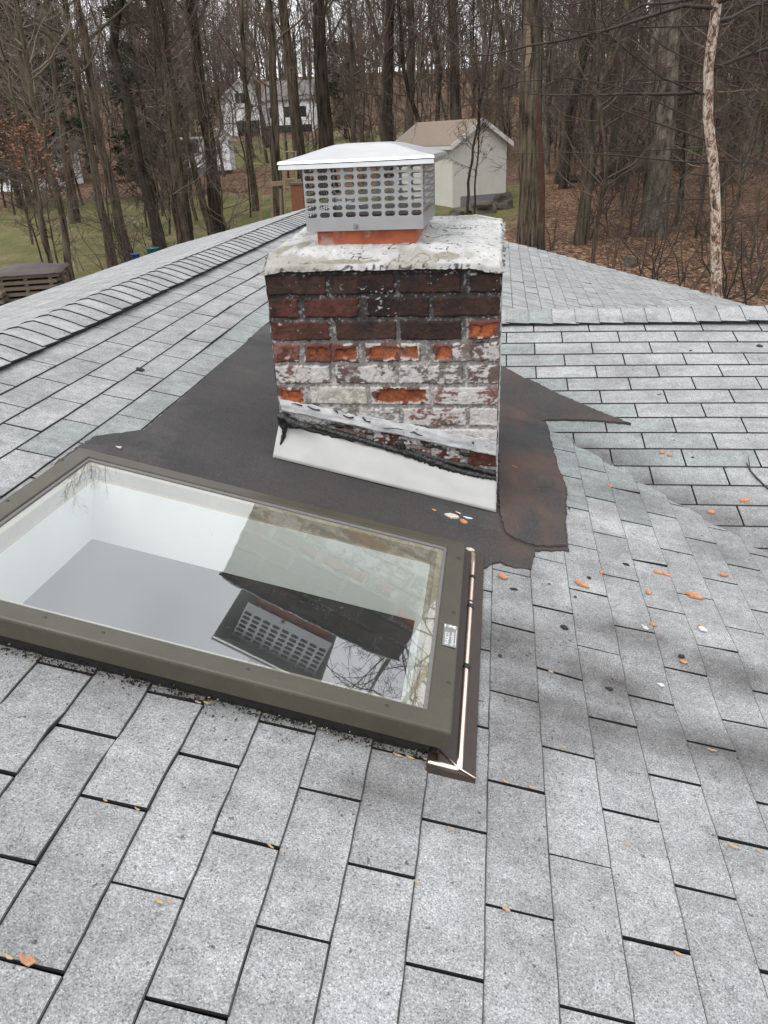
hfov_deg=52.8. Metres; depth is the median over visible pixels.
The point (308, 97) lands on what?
sapling
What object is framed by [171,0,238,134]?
bare tree
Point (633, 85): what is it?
sapling
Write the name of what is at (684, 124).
sapling
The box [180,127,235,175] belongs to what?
garden shed
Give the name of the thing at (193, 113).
sapling
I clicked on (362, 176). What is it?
bare shrub
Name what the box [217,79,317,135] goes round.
white house
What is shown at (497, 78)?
sapling
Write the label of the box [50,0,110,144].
bare tree
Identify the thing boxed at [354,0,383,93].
bare tree
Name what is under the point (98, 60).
bare tree
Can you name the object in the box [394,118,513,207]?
garden shed
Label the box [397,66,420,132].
sapling
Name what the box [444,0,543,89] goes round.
bare tree
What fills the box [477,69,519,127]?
bare shrub
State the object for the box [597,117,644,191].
bare shrub
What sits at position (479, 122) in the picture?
bare tree
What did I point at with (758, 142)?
sapling
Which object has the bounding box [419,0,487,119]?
bare tree
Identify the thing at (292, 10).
sky
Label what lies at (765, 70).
bare tree
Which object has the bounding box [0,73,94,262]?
sapling
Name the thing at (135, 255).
plastic tub
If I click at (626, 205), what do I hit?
bare shrub
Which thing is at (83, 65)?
bare tree
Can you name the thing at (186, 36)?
bare tree
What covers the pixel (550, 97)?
bare tree
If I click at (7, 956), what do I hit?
seed husk
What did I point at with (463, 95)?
bare tree
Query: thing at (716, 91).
sapling
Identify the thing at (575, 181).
fallen log
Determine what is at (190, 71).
bare tree
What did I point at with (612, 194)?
bare shrub
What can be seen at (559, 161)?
bare tree
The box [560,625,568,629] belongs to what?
tar crumb
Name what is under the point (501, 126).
bare tree
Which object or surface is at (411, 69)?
bare tree
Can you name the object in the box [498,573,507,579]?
brick chip
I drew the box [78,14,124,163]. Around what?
sapling
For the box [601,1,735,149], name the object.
sapling
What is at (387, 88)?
bare tree
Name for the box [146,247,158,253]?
plastic tub
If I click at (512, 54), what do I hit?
bare tree
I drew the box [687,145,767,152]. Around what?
fallen log
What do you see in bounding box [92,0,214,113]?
bare tree
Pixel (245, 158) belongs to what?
sapling
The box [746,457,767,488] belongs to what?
fallen twig
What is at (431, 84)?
sapling
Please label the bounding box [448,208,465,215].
boulder
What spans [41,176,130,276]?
bare shrub
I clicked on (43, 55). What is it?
bare tree
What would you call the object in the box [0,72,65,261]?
sapling
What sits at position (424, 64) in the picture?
bare tree
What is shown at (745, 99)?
sapling
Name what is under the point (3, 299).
timber stack
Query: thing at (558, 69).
sapling
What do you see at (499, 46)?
bare tree
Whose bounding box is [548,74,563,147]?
bare shrub
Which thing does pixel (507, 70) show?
sapling
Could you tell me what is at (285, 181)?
swing set
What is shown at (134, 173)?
bare shrub
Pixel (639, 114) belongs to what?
bare shrub
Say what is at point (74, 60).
bare tree
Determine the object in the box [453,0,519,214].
bare tree
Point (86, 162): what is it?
bare tree
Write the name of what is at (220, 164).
bare shrub
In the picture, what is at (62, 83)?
sapling
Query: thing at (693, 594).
brick chip
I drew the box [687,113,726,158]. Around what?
bare shrub
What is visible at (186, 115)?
sapling
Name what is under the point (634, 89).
sapling
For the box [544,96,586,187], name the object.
bare shrub
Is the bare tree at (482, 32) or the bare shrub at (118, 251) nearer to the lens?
the bare shrub at (118, 251)
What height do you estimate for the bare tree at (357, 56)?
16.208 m
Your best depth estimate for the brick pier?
25.46 m
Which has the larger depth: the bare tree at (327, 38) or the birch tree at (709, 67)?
the bare tree at (327, 38)
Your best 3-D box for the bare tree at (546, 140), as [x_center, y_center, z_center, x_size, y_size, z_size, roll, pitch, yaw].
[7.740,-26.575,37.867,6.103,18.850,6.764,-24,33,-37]
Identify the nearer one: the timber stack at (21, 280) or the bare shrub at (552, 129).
the timber stack at (21, 280)
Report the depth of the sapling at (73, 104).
68.91 m
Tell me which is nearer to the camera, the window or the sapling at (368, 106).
the sapling at (368, 106)
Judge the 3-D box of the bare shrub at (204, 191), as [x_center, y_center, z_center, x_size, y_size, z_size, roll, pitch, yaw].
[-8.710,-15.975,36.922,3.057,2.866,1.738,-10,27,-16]
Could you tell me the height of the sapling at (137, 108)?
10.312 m
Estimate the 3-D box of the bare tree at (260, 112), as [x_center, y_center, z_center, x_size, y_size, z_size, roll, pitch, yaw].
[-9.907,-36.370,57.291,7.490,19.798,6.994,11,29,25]
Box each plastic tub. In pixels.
[130,253,139,259]
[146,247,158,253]
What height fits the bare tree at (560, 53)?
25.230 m
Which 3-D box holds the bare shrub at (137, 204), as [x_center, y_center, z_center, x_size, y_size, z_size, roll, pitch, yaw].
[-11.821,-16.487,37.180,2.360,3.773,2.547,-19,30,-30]
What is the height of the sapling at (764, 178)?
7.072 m
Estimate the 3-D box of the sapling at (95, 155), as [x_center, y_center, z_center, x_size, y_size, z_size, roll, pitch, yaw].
[-8.023,-10.130,22.261,3.032,6.716,2.741,-18,30,-28]
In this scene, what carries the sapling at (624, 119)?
on the ground
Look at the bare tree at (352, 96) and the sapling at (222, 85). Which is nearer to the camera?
the bare tree at (352, 96)
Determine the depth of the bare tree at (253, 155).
63.41 m
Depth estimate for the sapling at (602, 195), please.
19.70 m
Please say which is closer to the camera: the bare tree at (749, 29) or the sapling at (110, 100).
the bare tree at (749, 29)
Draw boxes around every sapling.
[0,0,116,251]
[0,7,24,207]
[0,11,73,207]
[0,11,107,262]
[0,16,50,244]
[0,35,44,214]
[0,61,58,229]
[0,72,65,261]
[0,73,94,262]
[4,11,86,215]
[28,6,98,204]
[49,24,169,264]
[63,50,87,138]
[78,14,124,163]
[81,28,136,176]
[81,52,118,141]
[88,31,167,226]
[93,38,126,144]
[94,0,232,194]
[94,1,195,245]
[97,0,219,243]
[106,0,186,208]
[107,0,184,215]
[107,0,246,220]
[118,0,238,229]
[118,41,187,205]
[120,27,178,156]
[127,34,191,234]
[152,1,273,240]
[174,44,218,162]
[174,55,222,174]
[175,73,200,160]
[203,16,282,216]
[205,32,234,124]
[224,1,297,187]
[243,0,310,177]
[268,0,331,156]
[278,67,302,148]
[287,72,317,184]
[295,7,342,176]
[297,40,334,150]
[306,69,349,144]
[325,0,376,127]
[326,3,365,142]
[329,26,368,141]
[331,35,371,142]
[337,0,398,190]
[344,11,395,141]
[359,51,400,141]
[369,78,380,138]
[377,70,404,141]
[392,0,453,128]
[393,61,403,139]
[394,2,434,120]
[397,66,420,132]
[402,32,446,122]
[422,12,471,108]
[431,50,462,117]
[460,7,494,118]
[461,0,547,147]
[487,37,512,123]
[490,20,520,135]
[496,24,550,147]
[543,0,583,162]
[543,0,689,263]
[543,2,567,124]
[543,34,569,142]
[544,0,603,174]
[544,0,617,155]
[546,0,649,188]
[546,6,578,149]
[547,0,639,156]
[548,22,574,140]
[549,1,631,172]
[562,0,639,189]
[579,0,767,225]
[580,11,638,133]
[583,1,657,215]
[595,0,686,205]
[596,6,647,150]
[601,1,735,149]
[603,0,733,207]
[603,49,689,236]
[605,0,683,191]
[607,32,648,135]
[627,0,767,237]
[633,0,707,111]
[652,0,736,208]
[677,0,767,196]
[688,0,767,250]
[692,0,767,177]
[692,11,732,132]
[713,11,767,144]
[713,30,767,123]
[716,8,767,263]
[718,2,767,157]
[719,9,767,153]
[725,41,767,229]
[729,18,767,184]
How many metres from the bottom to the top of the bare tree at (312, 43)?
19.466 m
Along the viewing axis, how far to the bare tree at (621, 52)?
38.46 m
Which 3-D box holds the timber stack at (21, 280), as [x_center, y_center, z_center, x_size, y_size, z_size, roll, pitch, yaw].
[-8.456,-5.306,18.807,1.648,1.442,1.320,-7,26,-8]
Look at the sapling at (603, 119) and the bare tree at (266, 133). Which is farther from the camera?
the bare tree at (266, 133)
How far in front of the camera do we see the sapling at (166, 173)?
24.93 m
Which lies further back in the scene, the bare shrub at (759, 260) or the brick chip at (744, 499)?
the bare shrub at (759, 260)
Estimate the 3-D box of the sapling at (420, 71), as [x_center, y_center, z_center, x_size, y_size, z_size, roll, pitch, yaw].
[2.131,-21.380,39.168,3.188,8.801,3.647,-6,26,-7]
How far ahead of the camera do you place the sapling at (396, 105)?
57.85 m
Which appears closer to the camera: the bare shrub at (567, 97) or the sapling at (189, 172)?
the sapling at (189, 172)
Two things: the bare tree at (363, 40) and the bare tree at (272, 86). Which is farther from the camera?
the bare tree at (363, 40)
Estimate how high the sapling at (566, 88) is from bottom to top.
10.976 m
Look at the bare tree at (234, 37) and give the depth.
98.45 m
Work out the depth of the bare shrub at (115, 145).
69.06 m
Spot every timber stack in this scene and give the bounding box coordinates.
[0,262,69,302]
[0,291,11,305]
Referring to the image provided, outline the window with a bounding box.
[234,92,243,103]
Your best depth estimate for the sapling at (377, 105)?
57.84 m
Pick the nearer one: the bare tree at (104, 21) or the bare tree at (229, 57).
the bare tree at (104, 21)
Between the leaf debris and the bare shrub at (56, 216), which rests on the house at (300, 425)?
the leaf debris
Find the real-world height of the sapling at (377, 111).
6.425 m
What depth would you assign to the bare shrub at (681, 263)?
16.47 m
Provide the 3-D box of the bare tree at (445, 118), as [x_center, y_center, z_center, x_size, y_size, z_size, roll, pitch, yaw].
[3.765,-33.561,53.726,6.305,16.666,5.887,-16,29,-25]
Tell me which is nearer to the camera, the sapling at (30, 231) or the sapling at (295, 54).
the sapling at (30, 231)
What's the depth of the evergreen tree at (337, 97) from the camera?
78.03 m
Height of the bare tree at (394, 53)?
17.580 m
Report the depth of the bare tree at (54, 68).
31.98 m
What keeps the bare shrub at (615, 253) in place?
on the ground
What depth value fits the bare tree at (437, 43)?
107.99 m
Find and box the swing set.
[258,151,300,220]
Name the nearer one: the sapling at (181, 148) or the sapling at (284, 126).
the sapling at (181, 148)
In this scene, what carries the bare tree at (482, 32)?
on the ground
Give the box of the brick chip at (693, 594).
[685,591,703,599]
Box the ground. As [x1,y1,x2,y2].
[0,55,767,305]
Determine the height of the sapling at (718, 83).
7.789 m
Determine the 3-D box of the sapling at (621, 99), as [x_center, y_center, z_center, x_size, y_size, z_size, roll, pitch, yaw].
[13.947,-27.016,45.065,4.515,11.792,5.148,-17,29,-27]
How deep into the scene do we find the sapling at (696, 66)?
27.48 m
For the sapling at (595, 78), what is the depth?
32.58 m
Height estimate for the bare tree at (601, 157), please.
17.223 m
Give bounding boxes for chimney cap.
[277,141,446,231]
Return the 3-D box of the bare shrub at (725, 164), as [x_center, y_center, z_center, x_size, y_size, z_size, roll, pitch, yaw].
[12.396,-13.508,28.380,2.990,4.430,2.771,-20,31,-32]
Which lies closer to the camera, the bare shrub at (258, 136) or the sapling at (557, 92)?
the sapling at (557, 92)
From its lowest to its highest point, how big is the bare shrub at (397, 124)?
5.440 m
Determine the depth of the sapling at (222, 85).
77.19 m
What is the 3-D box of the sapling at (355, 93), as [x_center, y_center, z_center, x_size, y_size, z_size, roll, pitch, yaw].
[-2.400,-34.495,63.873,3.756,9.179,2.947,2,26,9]
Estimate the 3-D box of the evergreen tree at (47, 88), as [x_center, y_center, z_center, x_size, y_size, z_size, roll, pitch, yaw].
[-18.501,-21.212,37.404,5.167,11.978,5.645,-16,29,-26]
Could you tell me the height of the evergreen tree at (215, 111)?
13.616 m
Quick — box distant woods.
[11,0,767,116]
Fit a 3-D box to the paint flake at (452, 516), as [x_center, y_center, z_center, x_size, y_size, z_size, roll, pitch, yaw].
[0.238,0.014,2.729,0.054,0.020,0.027,1,26,8]
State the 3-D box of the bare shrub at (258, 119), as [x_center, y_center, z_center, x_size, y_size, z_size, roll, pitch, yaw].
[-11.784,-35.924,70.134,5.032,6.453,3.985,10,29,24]
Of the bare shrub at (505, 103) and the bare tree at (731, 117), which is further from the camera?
the bare shrub at (505, 103)
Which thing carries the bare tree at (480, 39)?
on the ground
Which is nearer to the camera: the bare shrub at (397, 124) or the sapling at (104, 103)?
the bare shrub at (397, 124)
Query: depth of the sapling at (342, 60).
45.53 m
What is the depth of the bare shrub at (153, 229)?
21.54 m
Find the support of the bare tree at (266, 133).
on the ground
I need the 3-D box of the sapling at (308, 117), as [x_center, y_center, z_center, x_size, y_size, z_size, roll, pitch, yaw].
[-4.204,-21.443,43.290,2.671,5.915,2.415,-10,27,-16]
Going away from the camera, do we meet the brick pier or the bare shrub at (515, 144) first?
the brick pier
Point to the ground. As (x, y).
(15, 248)
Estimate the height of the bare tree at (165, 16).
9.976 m
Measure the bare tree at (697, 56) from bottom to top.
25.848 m
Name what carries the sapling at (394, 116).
on the ground
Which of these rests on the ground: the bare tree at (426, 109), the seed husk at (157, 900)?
the bare tree at (426, 109)
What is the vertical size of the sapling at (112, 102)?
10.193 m
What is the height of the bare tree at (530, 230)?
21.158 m
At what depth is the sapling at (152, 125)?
36.67 m
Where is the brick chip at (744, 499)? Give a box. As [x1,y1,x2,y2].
[740,498,748,501]
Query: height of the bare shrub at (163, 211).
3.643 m
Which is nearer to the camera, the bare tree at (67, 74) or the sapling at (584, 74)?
the sapling at (584, 74)
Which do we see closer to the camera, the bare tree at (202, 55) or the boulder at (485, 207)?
the boulder at (485, 207)
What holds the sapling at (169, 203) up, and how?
on the ground
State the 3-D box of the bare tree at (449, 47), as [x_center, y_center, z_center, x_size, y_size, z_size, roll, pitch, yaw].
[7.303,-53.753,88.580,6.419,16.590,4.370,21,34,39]
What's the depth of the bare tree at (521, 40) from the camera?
73.12 m
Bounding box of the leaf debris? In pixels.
[1,641,424,760]
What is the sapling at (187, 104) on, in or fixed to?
on the ground
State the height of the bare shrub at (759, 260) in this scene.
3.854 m
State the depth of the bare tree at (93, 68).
56.38 m
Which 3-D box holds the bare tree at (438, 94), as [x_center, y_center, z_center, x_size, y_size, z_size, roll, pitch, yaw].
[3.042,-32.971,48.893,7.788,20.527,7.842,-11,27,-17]
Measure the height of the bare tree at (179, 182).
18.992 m
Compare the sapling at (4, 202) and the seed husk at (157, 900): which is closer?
the seed husk at (157, 900)
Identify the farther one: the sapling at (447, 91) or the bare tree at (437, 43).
the bare tree at (437, 43)
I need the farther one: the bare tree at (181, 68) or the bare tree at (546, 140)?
the bare tree at (181, 68)
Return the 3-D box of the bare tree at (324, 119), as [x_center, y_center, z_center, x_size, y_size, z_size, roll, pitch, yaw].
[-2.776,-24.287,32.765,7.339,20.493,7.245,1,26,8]
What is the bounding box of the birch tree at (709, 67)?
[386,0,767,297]
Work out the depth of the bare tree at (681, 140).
37.37 m
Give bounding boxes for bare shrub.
[9,142,87,272]
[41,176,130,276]
[77,190,170,263]
[105,128,124,156]
[110,125,157,208]
[111,153,163,202]
[114,196,194,250]
[137,133,190,220]
[187,157,226,207]
[201,137,228,184]
[228,92,267,158]
[238,80,281,147]
[244,104,264,158]
[346,120,380,190]
[376,71,426,140]
[435,82,464,120]
[464,94,504,119]
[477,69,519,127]
[484,87,551,206]
[488,61,517,131]
[491,53,519,134]
[503,103,519,180]
[506,118,515,159]
[542,55,593,150]
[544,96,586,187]
[545,200,564,251]
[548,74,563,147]
[548,103,562,155]
[559,131,656,239]
[589,182,649,270]
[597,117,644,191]
[597,167,708,281]
[602,119,673,236]
[614,71,683,179]
[622,128,691,199]
[622,150,753,291]
[642,170,767,304]
[662,19,767,209]
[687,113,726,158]
[693,76,765,205]
[705,155,767,297]
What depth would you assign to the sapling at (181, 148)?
26.65 m
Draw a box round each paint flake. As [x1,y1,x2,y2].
[444,513,458,518]
[698,626,707,631]
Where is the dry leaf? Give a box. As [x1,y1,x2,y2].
[18,952,36,966]
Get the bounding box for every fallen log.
[568,166,643,182]
[594,136,645,181]
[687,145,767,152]
[689,157,724,163]
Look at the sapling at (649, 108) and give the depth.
24.42 m
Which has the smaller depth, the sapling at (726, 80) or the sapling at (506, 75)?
the sapling at (726, 80)
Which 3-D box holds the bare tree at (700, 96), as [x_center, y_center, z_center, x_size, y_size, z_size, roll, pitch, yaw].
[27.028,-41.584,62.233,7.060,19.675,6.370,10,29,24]
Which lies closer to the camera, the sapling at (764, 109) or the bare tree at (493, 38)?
the sapling at (764, 109)
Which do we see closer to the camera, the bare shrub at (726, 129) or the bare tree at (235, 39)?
the bare shrub at (726, 129)
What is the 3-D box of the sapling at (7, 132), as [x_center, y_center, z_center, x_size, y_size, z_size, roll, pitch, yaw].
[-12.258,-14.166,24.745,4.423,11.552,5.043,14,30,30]
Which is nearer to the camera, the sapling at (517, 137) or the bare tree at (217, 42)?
the sapling at (517, 137)
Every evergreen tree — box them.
[0,2,77,204]
[13,0,100,180]
[98,0,193,197]
[162,1,222,136]
[326,39,369,138]
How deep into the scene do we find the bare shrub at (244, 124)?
61.94 m
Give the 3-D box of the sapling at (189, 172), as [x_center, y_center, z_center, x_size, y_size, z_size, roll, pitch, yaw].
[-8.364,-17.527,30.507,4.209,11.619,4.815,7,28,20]
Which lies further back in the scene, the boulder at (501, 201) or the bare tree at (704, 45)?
the bare tree at (704, 45)
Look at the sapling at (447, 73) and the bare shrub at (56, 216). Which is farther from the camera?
the sapling at (447, 73)
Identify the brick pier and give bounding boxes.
[289,182,304,211]
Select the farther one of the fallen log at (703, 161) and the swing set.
the fallen log at (703, 161)
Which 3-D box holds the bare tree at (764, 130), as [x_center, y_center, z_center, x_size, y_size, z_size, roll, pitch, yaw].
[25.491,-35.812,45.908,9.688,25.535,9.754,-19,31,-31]
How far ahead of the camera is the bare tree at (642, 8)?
33.77 m
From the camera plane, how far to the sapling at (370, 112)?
35.36 m
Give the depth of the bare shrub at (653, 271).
18.31 m
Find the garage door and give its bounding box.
[237,120,260,135]
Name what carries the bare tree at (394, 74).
on the ground
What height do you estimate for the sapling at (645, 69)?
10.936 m
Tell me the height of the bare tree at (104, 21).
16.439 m
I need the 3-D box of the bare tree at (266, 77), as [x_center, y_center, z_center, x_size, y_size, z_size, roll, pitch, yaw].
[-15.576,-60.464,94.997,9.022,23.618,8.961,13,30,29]
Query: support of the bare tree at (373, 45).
on the ground
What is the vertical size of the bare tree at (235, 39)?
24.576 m
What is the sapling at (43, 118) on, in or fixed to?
on the ground
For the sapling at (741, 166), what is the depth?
21.28 m
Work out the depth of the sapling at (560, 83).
44.38 m
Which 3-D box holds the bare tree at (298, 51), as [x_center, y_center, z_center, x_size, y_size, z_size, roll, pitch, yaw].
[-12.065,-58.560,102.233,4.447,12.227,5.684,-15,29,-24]
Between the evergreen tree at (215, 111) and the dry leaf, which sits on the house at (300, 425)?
the dry leaf
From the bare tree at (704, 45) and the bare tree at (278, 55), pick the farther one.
the bare tree at (278, 55)
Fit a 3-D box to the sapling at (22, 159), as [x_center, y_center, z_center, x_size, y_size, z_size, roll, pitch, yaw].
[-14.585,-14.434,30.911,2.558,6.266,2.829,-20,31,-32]
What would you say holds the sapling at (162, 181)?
on the ground
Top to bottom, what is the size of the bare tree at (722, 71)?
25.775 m
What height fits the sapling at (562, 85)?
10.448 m
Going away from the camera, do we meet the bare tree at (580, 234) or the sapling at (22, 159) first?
the bare tree at (580, 234)
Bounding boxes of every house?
[0,130,85,191]
[0,197,767,1023]
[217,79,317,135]
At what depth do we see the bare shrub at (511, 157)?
30.70 m
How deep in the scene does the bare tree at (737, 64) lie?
35.20 m
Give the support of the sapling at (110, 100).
on the ground
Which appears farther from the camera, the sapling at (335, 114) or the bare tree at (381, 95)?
the sapling at (335, 114)
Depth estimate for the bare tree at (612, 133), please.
51.80 m
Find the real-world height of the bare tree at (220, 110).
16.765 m
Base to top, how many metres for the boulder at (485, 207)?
0.847 m
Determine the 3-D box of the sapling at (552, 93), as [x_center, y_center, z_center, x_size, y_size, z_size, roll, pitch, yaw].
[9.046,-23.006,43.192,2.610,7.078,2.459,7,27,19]
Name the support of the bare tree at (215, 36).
on the ground
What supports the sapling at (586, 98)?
on the ground
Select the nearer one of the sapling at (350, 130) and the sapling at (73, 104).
the sapling at (350, 130)
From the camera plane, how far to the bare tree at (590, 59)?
47.17 m
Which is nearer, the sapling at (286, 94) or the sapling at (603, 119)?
the sapling at (603, 119)
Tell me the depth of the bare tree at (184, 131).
26.98 m
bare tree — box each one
[0,0,80,223]
[0,0,95,237]
[0,0,106,281]
[0,1,65,208]
[6,0,129,268]
[9,13,99,131]
[10,0,102,173]
[12,3,99,165]
[16,0,158,261]
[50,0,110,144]
[53,0,104,77]
[53,11,80,117]
[65,1,108,154]
[70,0,113,133]
[77,0,144,168]
[80,1,137,123]
[83,0,127,127]
[84,0,210,235]
[87,0,207,249]
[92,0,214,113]
[107,0,232,239]
[125,0,217,243]
[138,1,226,136]
[147,2,211,136]
[163,0,217,118]
[169,0,244,138]
[170,0,274,176]
[171,0,237,80]
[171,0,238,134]
[175,0,239,234]
[176,0,287,211]
[179,0,349,216]
[201,0,263,79]
[204,4,250,136]
[205,0,234,128]
[205,0,258,75]
[207,0,268,147]
[207,0,282,162]
[211,0,301,157]
[216,13,239,90]
[228,0,332,192]
[234,1,280,80]
[253,4,289,80]
[282,13,308,79]
[289,0,375,195]
[296,3,336,76]
[302,0,347,115]
[306,0,415,183]
[326,0,380,169]
[327,0,379,142]
[327,0,407,177]
[327,0,471,121]
[343,0,447,176]
[344,0,382,107]
[346,1,421,137]
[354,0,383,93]
[356,0,383,109]
[366,1,463,133]
[371,0,449,130]
[383,0,467,120]
[393,0,442,56]
[394,0,481,119]
[395,0,444,120]
[397,0,448,117]
[415,0,520,118]
[415,1,447,103]
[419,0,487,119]
[424,0,468,89]
[437,0,520,118]
[440,2,493,109]
[443,36,515,214]
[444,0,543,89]
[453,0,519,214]
[461,0,491,94]
[468,0,573,134]
[470,0,518,92]
[479,0,519,127]
[479,0,604,173]
[490,0,521,130]
[493,0,570,108]
[497,0,568,77]
[504,1,609,153]
[509,0,700,188]
[515,0,545,250]
[517,0,632,183]
[543,0,603,151]
[543,1,638,147]
[546,0,674,245]
[546,1,699,168]
[551,0,570,97]
[560,0,709,155]
[586,0,685,169]
[600,2,647,150]
[620,0,706,184]
[636,0,681,237]
[673,0,766,170]
[673,2,687,163]
[685,0,767,140]
[687,2,732,125]
[688,18,731,128]
[689,1,727,116]
[690,1,767,138]
[693,0,767,183]
[697,0,767,182]
[697,2,766,107]
[723,2,767,151]
[725,0,767,164]
[734,26,767,103]
[761,113,767,141]
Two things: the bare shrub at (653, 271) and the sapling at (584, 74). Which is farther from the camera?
the sapling at (584, 74)
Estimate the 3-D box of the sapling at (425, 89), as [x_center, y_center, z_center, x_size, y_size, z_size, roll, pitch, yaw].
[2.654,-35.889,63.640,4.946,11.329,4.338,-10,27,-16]
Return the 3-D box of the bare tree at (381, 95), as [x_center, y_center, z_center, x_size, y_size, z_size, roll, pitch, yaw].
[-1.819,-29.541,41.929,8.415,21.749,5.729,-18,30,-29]
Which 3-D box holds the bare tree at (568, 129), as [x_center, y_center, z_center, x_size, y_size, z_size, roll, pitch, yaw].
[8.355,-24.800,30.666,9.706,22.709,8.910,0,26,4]
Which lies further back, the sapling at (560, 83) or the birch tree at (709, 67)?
the sapling at (560, 83)
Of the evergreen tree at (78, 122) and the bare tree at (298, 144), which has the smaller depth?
the bare tree at (298, 144)
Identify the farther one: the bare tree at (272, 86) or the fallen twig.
the bare tree at (272, 86)
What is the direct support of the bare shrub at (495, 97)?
on the ground
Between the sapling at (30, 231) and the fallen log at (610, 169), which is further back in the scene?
the fallen log at (610, 169)
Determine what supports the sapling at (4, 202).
on the ground
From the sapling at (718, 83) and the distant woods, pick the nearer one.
the sapling at (718, 83)
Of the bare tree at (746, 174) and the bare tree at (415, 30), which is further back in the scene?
the bare tree at (415, 30)
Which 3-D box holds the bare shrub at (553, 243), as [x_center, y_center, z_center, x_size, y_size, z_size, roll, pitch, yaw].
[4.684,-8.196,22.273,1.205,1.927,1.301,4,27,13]
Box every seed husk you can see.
[3,953,12,959]
[154,897,163,903]
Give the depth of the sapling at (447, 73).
70.92 m
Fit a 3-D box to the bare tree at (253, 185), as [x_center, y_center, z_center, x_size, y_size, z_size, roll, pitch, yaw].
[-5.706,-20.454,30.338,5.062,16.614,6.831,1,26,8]
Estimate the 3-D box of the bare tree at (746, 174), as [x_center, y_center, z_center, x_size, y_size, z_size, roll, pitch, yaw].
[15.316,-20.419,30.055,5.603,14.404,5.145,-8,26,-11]
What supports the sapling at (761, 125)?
on the ground
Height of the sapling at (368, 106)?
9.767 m
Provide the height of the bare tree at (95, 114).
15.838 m
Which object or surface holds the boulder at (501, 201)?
on the ground
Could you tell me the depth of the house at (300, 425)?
2.24 m
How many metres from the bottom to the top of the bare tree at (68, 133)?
22.434 m
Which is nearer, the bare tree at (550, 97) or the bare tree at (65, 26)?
the bare tree at (550, 97)
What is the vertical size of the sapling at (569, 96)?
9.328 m
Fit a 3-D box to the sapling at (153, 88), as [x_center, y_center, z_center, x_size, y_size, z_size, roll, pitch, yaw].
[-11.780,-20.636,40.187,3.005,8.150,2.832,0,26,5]
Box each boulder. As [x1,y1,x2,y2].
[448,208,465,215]
[469,199,496,214]
[490,192,512,209]
[623,256,636,267]
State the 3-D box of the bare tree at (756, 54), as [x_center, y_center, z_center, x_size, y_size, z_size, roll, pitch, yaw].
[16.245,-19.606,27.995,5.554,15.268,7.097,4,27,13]
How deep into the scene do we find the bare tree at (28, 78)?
19.51 m
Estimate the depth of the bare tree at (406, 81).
46.65 m
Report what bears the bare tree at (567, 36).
on the ground
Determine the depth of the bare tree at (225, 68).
78.84 m
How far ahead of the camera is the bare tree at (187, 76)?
58.00 m
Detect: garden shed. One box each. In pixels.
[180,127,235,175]
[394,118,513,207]
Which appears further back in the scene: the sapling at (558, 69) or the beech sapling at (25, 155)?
the sapling at (558, 69)
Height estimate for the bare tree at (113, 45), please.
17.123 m
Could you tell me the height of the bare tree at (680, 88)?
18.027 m
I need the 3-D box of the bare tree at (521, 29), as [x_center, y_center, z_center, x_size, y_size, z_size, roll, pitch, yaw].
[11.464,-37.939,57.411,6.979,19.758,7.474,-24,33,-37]
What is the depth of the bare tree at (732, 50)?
42.79 m
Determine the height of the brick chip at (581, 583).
0.017 m
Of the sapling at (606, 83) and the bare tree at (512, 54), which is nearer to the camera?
the sapling at (606, 83)
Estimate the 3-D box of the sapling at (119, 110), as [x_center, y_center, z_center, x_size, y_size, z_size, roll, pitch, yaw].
[-9.782,-14.729,29.753,2.556,7.355,2.712,18,33,36]
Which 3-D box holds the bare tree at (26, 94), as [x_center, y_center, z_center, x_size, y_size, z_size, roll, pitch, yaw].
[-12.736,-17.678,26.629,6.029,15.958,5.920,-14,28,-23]
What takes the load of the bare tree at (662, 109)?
on the ground
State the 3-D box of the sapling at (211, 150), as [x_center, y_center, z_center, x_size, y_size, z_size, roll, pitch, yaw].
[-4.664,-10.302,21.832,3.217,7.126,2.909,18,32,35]
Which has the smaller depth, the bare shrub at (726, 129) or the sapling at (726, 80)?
the bare shrub at (726, 129)
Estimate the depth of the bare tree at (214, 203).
26.76 m
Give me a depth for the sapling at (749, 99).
48.90 m
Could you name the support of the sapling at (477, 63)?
on the ground
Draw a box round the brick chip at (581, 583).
[574,580,588,587]
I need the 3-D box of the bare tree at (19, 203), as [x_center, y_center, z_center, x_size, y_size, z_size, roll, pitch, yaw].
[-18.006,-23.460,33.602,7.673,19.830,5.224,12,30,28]
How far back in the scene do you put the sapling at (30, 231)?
27.73 m
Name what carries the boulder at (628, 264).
on the ground
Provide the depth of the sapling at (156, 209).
21.83 m
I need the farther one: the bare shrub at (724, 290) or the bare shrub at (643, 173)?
the bare shrub at (643, 173)
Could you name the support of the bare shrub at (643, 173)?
on the ground
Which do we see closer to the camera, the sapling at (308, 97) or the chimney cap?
the chimney cap
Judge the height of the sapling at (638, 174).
5.351 m
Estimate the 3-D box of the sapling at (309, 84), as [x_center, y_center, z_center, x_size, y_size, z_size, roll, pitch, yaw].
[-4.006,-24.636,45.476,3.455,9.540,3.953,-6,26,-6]
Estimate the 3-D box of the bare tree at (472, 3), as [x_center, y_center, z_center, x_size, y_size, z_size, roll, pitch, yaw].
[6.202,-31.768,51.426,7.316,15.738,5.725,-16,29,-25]
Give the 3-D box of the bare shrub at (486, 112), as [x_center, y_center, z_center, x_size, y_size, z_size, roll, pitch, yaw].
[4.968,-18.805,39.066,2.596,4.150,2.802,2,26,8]
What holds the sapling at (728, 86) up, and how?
on the ground
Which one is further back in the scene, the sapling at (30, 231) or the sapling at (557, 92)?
the sapling at (557, 92)
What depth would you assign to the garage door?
88.94 m
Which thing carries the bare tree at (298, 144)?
on the ground
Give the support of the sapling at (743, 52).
on the ground
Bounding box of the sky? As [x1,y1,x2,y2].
[25,0,721,81]
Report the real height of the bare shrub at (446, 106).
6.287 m
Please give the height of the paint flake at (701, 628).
0.011 m
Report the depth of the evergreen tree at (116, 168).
39.51 m

